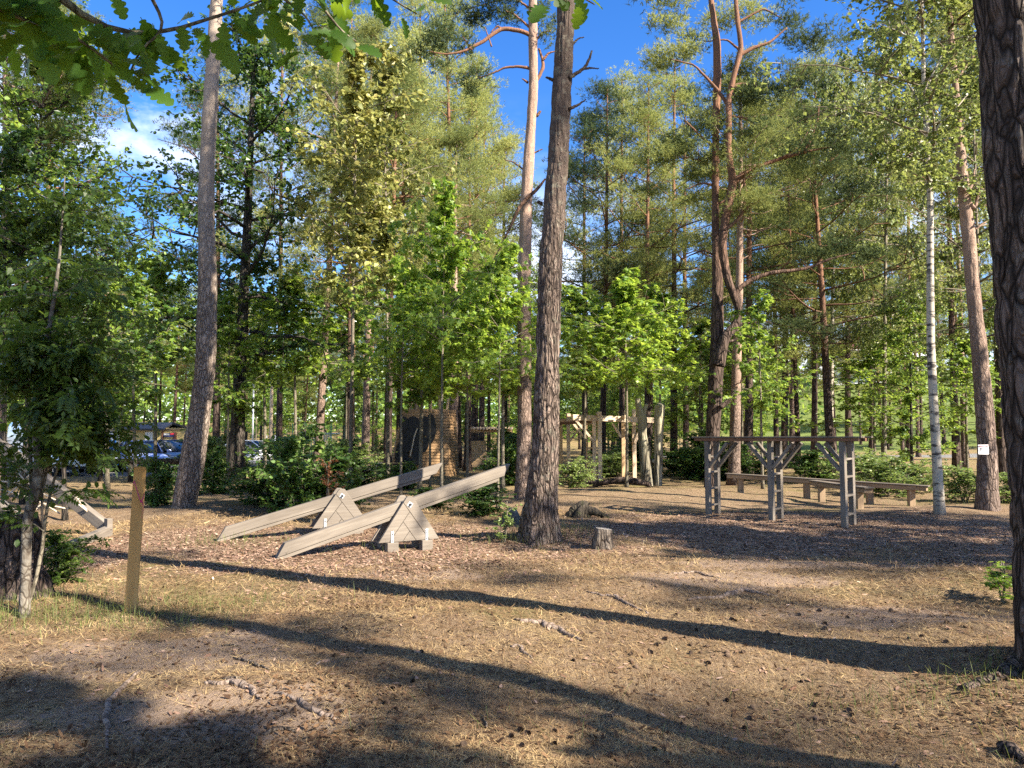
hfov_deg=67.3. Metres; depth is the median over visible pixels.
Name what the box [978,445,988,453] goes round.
notice sheet
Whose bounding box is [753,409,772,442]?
young maple
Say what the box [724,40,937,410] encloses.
pine tree
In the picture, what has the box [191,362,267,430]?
young maple
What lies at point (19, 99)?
leafy tree
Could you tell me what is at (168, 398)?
distant woods
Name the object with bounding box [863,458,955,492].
bush
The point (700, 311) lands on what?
pine tree
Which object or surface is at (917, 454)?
pine tree
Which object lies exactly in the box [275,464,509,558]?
seesaw
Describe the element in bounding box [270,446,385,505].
bush
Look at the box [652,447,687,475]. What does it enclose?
bush
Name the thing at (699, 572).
tree root
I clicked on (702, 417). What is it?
pine tree
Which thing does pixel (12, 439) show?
camper van
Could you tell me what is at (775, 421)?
pine tree
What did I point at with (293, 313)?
young maple
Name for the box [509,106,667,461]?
pine tree
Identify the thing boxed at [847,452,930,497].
bush
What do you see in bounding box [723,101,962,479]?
pine tree
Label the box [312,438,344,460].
bush
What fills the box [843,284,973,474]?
young maple
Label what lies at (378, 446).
bush
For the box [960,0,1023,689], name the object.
pine tree
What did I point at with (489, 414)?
pine tree
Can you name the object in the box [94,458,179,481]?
log rail
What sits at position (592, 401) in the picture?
young maple
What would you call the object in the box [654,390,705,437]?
young maple
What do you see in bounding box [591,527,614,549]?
tree stump
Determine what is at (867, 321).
birch tree
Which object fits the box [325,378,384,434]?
young maple
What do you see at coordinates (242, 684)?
tree root
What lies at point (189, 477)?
pine tree
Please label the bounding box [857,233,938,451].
pine tree
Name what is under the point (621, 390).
pine tree
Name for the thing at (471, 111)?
pine tree
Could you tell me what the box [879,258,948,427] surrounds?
pine tree
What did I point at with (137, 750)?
pine cone
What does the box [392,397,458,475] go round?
play hut
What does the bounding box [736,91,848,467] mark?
pine tree
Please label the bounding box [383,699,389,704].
pine cone
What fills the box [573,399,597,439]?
young maple
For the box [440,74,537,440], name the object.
pine tree
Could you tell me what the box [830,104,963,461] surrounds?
pine tree
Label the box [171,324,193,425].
pine tree
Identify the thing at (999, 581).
seedling
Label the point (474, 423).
pine tree
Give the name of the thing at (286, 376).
young maple
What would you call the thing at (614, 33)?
sky
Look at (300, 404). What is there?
young maple
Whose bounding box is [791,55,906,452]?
pine tree
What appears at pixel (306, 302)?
cable
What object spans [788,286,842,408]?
pine tree
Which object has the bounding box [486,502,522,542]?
seedling
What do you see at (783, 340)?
pine tree
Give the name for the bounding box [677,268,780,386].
pine tree
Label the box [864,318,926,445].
pine tree
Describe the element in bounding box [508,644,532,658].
tree root
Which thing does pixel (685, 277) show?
pine tree
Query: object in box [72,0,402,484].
alder tree
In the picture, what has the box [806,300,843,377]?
pine tree
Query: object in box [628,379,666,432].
young maple
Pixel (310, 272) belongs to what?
pine tree
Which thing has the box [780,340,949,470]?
young maple
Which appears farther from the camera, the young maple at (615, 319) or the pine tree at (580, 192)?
the pine tree at (580, 192)
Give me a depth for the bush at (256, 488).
16.31 m
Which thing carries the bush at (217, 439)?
on the ground at (676, 492)
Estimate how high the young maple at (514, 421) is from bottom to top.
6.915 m
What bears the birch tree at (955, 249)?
on the ground at (676, 492)
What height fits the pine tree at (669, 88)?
21.890 m
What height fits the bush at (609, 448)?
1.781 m
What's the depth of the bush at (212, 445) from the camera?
30.67 m
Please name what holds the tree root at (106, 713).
on the ground at (676, 492)
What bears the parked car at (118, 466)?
on the ground at (676, 492)
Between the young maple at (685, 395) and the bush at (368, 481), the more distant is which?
the young maple at (685, 395)
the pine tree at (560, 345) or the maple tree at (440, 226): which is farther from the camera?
the pine tree at (560, 345)
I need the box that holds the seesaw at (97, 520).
[0,437,112,557]
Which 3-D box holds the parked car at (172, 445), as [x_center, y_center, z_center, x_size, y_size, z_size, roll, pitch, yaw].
[-17.061,3.548,38.809,2.160,1.477,4.292,3,-5,-40]
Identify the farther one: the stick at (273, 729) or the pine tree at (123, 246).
the pine tree at (123, 246)
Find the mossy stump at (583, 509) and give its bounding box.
[565,501,610,518]
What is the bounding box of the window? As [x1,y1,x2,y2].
[145,432,152,439]
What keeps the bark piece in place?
on the ground at (676, 492)
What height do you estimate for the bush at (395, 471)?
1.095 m
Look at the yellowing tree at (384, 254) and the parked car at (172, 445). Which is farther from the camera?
the parked car at (172, 445)
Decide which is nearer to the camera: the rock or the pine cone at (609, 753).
the pine cone at (609, 753)
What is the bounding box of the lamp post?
[252,384,254,439]
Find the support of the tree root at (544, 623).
on the ground at (676, 492)
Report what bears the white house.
on the ground at (676, 492)
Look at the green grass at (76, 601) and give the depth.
6.84 m
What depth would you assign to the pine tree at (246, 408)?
81.65 m
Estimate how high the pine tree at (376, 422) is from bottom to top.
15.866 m
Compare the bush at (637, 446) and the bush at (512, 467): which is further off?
the bush at (637, 446)
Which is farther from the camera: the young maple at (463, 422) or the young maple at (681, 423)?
the young maple at (681, 423)
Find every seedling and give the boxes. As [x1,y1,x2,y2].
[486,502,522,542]
[980,561,1013,602]
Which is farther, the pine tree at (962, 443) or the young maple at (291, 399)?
the young maple at (291, 399)
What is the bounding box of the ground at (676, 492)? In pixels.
[0,370,1023,767]
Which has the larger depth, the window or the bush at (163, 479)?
the window
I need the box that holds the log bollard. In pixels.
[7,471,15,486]
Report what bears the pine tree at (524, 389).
on the ground at (676, 492)
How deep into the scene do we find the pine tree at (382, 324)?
72.55 m
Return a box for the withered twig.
[316,457,344,496]
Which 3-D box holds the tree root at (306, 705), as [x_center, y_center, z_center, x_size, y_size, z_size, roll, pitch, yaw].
[-1.249,1.918,4.599,0.628,0.059,0.068,-3,-5,41]
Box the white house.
[807,339,891,384]
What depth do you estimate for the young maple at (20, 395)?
23.73 m
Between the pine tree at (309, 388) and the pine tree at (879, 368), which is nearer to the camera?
the pine tree at (879, 368)
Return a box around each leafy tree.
[0,0,187,504]
[0,106,151,505]
[0,176,171,566]
[0,209,171,520]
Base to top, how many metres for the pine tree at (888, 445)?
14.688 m
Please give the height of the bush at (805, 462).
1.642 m
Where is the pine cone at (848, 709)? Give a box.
[845,707,851,712]
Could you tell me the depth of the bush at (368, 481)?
25.77 m
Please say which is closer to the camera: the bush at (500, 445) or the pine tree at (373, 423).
the bush at (500, 445)
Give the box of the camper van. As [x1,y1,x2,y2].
[7,422,96,474]
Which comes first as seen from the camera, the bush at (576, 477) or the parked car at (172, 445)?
the bush at (576, 477)
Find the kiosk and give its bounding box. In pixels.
[109,422,186,444]
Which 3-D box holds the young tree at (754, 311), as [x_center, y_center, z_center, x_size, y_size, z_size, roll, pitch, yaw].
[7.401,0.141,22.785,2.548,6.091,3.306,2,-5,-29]
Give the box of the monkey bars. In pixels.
[691,436,872,527]
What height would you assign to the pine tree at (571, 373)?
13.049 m
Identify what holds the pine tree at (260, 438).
on the ground at (676, 492)
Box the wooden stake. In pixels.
[124,467,145,611]
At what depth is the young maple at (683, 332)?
28.65 m
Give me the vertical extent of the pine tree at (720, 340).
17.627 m
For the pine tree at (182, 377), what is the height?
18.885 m
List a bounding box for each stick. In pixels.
[221,675,242,679]
[233,657,268,669]
[260,726,296,734]
[480,714,487,727]
[524,679,545,683]
[596,713,622,717]
[644,693,666,697]
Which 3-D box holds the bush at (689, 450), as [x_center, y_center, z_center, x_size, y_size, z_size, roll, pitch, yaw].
[7.676,2.913,30.487,3.105,2.712,2.821,3,-5,-37]
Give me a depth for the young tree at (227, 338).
26.00 m
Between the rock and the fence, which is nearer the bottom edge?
the rock
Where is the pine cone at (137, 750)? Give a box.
[134,746,141,753]
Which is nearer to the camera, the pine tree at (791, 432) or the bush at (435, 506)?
the bush at (435, 506)
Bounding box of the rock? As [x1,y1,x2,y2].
[502,507,519,523]
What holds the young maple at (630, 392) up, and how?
on the ground at (676, 492)
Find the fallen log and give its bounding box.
[586,477,651,486]
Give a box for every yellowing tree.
[262,12,439,482]
[297,43,471,476]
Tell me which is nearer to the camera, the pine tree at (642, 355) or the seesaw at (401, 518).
the seesaw at (401, 518)
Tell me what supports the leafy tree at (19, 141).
on the ground at (676, 492)
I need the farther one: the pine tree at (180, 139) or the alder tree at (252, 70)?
the pine tree at (180, 139)
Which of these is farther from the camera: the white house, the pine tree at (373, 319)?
the white house
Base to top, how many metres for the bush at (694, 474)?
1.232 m
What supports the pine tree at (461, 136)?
on the ground at (676, 492)
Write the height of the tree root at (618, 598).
0.063 m
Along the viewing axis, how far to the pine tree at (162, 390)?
84.93 m
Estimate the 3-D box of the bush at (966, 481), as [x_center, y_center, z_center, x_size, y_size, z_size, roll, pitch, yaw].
[11.488,2.491,19.291,1.978,1.088,2.946,0,-4,1]
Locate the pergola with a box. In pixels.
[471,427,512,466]
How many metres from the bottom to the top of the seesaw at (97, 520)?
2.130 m
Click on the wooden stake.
(135, 536)
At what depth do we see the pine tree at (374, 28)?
40.22 m
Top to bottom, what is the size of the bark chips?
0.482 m
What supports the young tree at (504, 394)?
on the ground at (676, 492)
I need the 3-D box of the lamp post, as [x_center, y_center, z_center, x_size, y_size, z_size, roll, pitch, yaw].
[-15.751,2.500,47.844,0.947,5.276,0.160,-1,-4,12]
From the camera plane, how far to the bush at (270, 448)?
37.28 m
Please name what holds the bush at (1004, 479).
on the ground at (676, 492)
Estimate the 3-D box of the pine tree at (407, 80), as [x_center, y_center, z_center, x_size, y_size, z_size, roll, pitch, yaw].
[-5.015,-4.987,31.438,6.866,18.067,5.687,5,-6,-44]
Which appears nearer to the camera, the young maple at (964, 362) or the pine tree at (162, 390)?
the young maple at (964, 362)
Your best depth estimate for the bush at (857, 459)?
23.75 m
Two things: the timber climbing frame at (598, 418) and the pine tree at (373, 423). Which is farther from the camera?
the pine tree at (373, 423)
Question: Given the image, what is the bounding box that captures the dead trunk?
[635,398,664,485]
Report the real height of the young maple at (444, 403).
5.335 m
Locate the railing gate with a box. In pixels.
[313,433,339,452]
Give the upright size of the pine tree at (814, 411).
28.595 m
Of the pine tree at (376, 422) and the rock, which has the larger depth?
the pine tree at (376, 422)
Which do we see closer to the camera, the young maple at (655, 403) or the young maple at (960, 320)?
the young maple at (960, 320)
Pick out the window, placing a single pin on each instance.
(150, 434)
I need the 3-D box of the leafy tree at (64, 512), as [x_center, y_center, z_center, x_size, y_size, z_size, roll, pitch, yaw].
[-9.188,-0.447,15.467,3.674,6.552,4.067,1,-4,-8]
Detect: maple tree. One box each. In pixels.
[305,253,509,494]
[359,176,537,502]
[374,280,584,477]
[374,295,509,488]
[437,236,577,506]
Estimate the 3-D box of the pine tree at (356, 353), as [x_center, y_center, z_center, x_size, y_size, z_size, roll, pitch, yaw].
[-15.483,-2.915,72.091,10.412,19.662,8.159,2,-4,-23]
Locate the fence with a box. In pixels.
[220,423,371,453]
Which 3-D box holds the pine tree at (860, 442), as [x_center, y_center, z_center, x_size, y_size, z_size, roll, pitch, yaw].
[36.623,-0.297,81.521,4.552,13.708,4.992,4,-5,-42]
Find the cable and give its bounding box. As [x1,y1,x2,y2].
[185,272,356,321]
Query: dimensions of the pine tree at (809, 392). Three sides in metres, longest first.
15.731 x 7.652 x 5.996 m
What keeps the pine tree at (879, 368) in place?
on the ground at (676, 492)
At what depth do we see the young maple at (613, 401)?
50.41 m
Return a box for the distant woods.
[10,330,842,441]
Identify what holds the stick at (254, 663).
on the ground at (676, 492)
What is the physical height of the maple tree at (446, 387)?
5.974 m
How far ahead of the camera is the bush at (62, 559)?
8.76 m
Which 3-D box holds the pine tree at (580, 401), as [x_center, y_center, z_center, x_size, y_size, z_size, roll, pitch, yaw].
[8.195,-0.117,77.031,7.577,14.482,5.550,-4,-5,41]
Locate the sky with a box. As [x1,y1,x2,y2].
[0,0,993,420]
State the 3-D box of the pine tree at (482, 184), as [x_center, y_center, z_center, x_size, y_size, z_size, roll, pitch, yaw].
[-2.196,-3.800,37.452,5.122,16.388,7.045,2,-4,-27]
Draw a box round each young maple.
[7,313,113,427]
[74,327,168,425]
[80,333,163,419]
[81,250,227,478]
[161,263,374,447]
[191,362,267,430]
[217,286,344,467]
[222,360,299,439]
[255,385,310,435]
[259,280,384,452]
[273,376,334,435]
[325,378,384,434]
[424,389,471,419]
[460,376,496,447]
[495,362,566,430]
[508,405,532,432]
[511,265,715,487]
[512,384,575,434]
[514,284,645,483]
[531,383,596,437]
[562,282,748,479]
[571,358,640,450]
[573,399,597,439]
[578,386,631,449]
[588,364,653,447]
[590,389,637,445]
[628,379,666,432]
[651,319,756,435]
[653,402,669,442]
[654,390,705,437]
[665,397,695,446]
[701,325,802,453]
[723,387,778,436]
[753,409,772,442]
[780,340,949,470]
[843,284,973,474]
[899,339,1001,472]
[911,293,995,426]
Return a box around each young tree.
[79,254,175,488]
[84,270,195,471]
[159,290,280,485]
[360,270,482,490]
[433,253,582,490]
[702,288,816,488]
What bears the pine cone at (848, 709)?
on the ground at (676, 492)
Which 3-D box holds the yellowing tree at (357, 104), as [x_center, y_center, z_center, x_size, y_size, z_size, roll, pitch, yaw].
[-5.381,-3.749,24.852,5.215,14.422,6.656,2,-4,-22]
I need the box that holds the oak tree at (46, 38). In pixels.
[0,0,602,131]
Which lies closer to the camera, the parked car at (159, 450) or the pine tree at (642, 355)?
the parked car at (159, 450)
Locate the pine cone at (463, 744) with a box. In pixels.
[459,741,466,746]
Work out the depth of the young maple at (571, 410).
55.99 m
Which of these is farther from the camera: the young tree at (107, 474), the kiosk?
the kiosk
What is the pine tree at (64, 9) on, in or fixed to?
on the ground at (676, 492)
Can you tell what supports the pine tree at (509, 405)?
on the ground at (676, 492)
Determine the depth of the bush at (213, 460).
21.78 m
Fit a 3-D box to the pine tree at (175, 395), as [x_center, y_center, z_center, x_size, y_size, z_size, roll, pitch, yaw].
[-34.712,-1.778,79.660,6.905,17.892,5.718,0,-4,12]
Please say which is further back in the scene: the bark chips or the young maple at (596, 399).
the young maple at (596, 399)
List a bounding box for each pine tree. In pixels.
[0,0,142,475]
[0,17,139,498]
[29,211,158,422]
[113,277,165,407]
[129,321,180,421]
[138,44,284,438]
[150,274,194,421]
[156,283,194,422]
[158,0,224,508]
[164,286,197,393]
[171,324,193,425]
[183,289,258,444]
[190,0,343,439]
[220,271,274,399]
[222,314,270,439]
[230,0,441,462]
[248,327,276,439]
[262,67,405,446]
[271,3,412,435]
[274,309,338,447]
[275,301,340,431]
[296,10,443,468]
[303,43,483,477]
[305,309,346,432]
[309,252,394,413]
[317,327,357,438]
[329,25,463,434]
[332,301,406,451]
[337,275,385,357]
[355,312,384,450]
[364,0,505,408]
[373,0,539,467]
[374,263,413,406]
[401,0,556,499]
[406,47,542,440]
[408,123,514,473]
[410,139,517,470]
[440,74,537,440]
[465,330,516,454]
[478,127,570,426]
[490,350,531,429]
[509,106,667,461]
[515,0,671,545]
[515,289,596,367]
[518,77,687,467]
[560,341,592,398]
[562,60,730,446]
[562,327,598,451]
[564,344,580,448]
[577,48,765,470]
[580,67,703,449]
[589,266,632,453]
[616,212,690,453]
[633,0,891,486]
[633,82,753,446]
[661,48,830,485]
[669,270,710,393]
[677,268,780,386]
[678,75,863,473]
[678,285,727,443]
[686,200,778,435]
[691,286,778,385]
[705,123,819,461]
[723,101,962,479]
[726,156,860,471]
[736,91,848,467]
[754,36,877,450]
[754,98,849,465]
[761,313,818,410]
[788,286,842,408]
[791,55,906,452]
[798,271,854,451]
[804,288,863,457]
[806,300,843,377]
[825,72,946,460]
[830,18,991,472]
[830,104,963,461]
[834,268,919,453]
[838,340,866,444]
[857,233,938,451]
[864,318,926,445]
[867,326,902,449]
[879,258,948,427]
[881,0,1000,510]
[881,26,981,466]
[889,23,1007,476]
[889,237,943,456]
[900,264,987,446]
[904,317,948,433]
[912,253,993,457]
[922,45,992,324]
[925,313,967,428]
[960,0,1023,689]
[965,254,992,333]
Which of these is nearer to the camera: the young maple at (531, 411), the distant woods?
the young maple at (531, 411)
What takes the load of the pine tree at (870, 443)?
on the ground at (676, 492)
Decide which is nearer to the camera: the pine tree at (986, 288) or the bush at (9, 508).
the bush at (9, 508)
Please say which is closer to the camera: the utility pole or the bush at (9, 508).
the bush at (9, 508)
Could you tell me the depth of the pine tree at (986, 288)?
37.49 m
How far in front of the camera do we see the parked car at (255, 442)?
40.09 m
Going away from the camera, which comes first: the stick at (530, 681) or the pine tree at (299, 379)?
the stick at (530, 681)
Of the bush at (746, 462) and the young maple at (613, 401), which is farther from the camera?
the young maple at (613, 401)
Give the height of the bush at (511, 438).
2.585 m
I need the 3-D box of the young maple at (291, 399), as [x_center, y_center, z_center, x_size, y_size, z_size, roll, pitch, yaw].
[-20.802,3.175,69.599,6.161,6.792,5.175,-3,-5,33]
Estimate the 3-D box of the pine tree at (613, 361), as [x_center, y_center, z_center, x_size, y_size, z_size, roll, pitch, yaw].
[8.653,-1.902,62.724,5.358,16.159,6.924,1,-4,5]
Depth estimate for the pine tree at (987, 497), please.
16.60 m
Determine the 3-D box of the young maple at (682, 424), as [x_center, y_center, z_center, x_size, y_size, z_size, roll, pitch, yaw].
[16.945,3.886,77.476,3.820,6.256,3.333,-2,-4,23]
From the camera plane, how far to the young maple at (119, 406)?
46.90 m
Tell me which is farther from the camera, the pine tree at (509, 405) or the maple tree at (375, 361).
the pine tree at (509, 405)
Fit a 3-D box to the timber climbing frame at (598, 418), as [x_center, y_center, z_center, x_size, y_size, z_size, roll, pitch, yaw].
[3.456,2.400,28.205,3.517,2.940,2.732,0,-4,0]
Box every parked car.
[79,440,122,471]
[112,440,170,471]
[157,440,182,464]
[225,440,271,464]
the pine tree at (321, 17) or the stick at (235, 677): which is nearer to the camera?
the stick at (235, 677)
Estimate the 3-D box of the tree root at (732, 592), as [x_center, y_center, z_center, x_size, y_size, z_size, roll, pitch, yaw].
[2.175,2.127,7.795,0.981,0.067,0.317,1,-4,-13]
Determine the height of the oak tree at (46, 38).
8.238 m
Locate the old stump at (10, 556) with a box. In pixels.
[0,514,55,601]
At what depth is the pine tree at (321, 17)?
32.40 m
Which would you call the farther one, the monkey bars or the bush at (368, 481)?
the bush at (368, 481)
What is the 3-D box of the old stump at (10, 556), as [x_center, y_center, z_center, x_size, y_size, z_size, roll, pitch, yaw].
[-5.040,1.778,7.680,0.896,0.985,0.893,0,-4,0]
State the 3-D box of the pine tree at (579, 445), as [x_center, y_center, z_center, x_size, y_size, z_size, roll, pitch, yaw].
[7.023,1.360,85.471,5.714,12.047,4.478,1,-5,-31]
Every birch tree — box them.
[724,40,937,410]
[726,0,988,514]
[795,0,988,460]
[832,3,997,372]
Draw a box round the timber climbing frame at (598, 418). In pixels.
[559,409,653,479]
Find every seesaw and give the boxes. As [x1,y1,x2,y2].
[0,437,112,557]
[217,463,441,540]
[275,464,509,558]
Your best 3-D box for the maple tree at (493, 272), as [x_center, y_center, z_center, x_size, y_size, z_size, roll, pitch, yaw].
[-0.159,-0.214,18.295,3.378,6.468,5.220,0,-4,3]
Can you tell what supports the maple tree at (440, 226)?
on the ground at (676, 492)
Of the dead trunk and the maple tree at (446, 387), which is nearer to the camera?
the maple tree at (446, 387)
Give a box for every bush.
[1,504,79,535]
[43,529,110,585]
[129,455,178,507]
[163,429,247,476]
[178,430,260,471]
[199,445,245,493]
[215,459,294,505]
[237,422,344,513]
[245,459,257,465]
[246,436,301,464]
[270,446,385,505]
[310,439,402,481]
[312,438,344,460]
[335,435,371,454]
[344,459,395,485]
[360,432,395,465]
[374,460,417,489]
[407,486,467,509]
[453,483,516,516]
[473,443,516,485]
[485,426,531,474]
[486,433,512,461]
[558,456,607,488]
[579,448,631,469]
[587,452,639,477]
[597,445,652,457]
[603,428,676,470]
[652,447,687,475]
[664,454,727,480]
[666,425,751,475]
[668,441,764,479]
[753,455,774,474]
[774,446,846,478]
[790,447,916,481]
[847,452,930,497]
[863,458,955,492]
[913,461,1008,501]
[999,472,1010,503]
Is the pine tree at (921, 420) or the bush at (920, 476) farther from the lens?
the pine tree at (921, 420)
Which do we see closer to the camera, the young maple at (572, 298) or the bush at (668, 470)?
the young maple at (572, 298)
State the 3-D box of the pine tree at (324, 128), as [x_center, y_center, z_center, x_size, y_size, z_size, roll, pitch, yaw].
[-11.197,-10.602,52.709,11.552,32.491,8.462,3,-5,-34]
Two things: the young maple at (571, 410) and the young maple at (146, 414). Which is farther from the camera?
the young maple at (571, 410)
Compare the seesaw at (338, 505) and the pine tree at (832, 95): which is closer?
the seesaw at (338, 505)
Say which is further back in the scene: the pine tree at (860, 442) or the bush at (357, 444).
the pine tree at (860, 442)
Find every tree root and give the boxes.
[101,668,142,749]
[204,678,262,699]
[274,691,335,719]
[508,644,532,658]
[514,618,581,639]
[586,591,648,612]
[666,571,721,578]
[687,588,777,600]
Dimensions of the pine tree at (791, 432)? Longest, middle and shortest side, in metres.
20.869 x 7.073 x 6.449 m
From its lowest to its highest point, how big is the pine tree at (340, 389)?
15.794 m
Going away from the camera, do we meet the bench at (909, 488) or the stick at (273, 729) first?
the stick at (273, 729)
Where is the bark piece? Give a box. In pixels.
[996,740,1023,764]
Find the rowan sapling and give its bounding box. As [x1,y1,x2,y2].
[0,174,178,617]
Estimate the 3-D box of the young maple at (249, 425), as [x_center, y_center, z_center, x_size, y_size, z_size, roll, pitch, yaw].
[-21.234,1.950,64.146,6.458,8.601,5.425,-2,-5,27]
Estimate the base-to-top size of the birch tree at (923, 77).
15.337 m
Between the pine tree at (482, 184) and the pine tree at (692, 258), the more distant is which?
the pine tree at (692, 258)
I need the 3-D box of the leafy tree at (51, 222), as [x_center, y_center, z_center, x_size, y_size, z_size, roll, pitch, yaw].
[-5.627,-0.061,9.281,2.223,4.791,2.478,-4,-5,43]
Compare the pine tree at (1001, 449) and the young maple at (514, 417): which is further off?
the young maple at (514, 417)
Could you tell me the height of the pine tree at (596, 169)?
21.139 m
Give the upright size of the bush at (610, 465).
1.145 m
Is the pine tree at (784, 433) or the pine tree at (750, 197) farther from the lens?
the pine tree at (784, 433)
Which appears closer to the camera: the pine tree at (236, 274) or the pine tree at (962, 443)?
the pine tree at (962, 443)
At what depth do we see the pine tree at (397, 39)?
34.52 m
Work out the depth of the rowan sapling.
6.97 m
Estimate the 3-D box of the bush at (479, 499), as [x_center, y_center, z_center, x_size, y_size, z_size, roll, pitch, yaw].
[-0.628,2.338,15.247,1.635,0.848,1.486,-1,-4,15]
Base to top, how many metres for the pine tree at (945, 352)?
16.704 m
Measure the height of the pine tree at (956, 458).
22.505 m
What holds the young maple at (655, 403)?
on the ground at (676, 492)
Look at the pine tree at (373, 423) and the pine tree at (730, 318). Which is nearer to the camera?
the pine tree at (730, 318)
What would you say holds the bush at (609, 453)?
on the ground at (676, 492)
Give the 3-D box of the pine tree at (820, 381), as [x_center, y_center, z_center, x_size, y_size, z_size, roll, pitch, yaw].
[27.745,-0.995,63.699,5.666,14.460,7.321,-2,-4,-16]
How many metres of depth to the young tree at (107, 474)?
23.93 m
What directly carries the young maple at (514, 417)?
on the ground at (676, 492)
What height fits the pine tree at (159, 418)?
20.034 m
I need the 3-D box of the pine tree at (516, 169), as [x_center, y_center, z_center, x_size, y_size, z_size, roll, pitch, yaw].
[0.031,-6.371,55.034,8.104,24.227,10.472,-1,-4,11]
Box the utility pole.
[269,361,275,440]
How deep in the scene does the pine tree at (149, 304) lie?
82.98 m
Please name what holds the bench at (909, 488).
on the ground at (676, 492)
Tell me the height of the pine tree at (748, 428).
16.702 m
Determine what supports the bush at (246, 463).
on the ground at (676, 492)
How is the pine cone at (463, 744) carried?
on the ground at (676, 492)
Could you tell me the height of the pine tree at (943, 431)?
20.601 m
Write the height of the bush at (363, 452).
1.679 m
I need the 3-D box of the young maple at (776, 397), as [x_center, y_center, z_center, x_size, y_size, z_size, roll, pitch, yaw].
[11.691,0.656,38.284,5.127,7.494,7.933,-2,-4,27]
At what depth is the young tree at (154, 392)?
22.08 m
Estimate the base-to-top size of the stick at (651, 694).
0.030 m
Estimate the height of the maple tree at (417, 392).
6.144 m
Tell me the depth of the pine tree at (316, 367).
78.21 m
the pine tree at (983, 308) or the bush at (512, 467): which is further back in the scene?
the pine tree at (983, 308)
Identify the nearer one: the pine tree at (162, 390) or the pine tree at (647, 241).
the pine tree at (647, 241)
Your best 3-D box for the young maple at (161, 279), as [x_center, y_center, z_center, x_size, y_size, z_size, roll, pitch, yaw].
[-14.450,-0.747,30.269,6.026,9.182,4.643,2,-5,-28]
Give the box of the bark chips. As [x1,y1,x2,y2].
[0,497,1023,767]
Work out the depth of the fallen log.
24.96 m
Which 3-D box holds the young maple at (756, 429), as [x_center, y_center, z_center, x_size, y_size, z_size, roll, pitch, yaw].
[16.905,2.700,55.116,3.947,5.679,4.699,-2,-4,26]
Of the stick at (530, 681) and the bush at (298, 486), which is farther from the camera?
the bush at (298, 486)
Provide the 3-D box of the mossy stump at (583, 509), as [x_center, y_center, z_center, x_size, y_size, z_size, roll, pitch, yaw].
[1.533,2.605,15.393,0.992,0.532,0.569,0,-4,0]
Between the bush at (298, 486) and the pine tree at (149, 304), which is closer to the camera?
the bush at (298, 486)
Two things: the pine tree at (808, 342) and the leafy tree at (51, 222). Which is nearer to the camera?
the leafy tree at (51, 222)
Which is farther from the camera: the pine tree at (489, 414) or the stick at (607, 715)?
the pine tree at (489, 414)
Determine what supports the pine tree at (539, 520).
on the ground at (676, 492)
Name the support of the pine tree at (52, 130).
on the ground at (676, 492)
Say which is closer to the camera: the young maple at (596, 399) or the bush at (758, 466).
the bush at (758, 466)
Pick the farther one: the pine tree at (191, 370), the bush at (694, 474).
the pine tree at (191, 370)
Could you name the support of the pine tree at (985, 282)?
on the ground at (676, 492)
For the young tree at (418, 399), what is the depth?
22.94 m
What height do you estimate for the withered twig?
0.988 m
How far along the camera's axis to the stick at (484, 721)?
4.33 m
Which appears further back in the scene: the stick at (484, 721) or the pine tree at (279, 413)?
the pine tree at (279, 413)
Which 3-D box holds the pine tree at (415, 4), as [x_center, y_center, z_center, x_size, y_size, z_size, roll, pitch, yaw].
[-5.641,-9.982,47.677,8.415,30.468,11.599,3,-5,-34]
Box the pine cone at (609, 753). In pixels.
[605,751,612,757]
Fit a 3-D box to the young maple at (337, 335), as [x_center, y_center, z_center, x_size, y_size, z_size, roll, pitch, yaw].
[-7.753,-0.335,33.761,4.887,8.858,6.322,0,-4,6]
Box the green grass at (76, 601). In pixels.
[0,489,1023,767]
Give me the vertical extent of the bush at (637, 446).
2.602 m

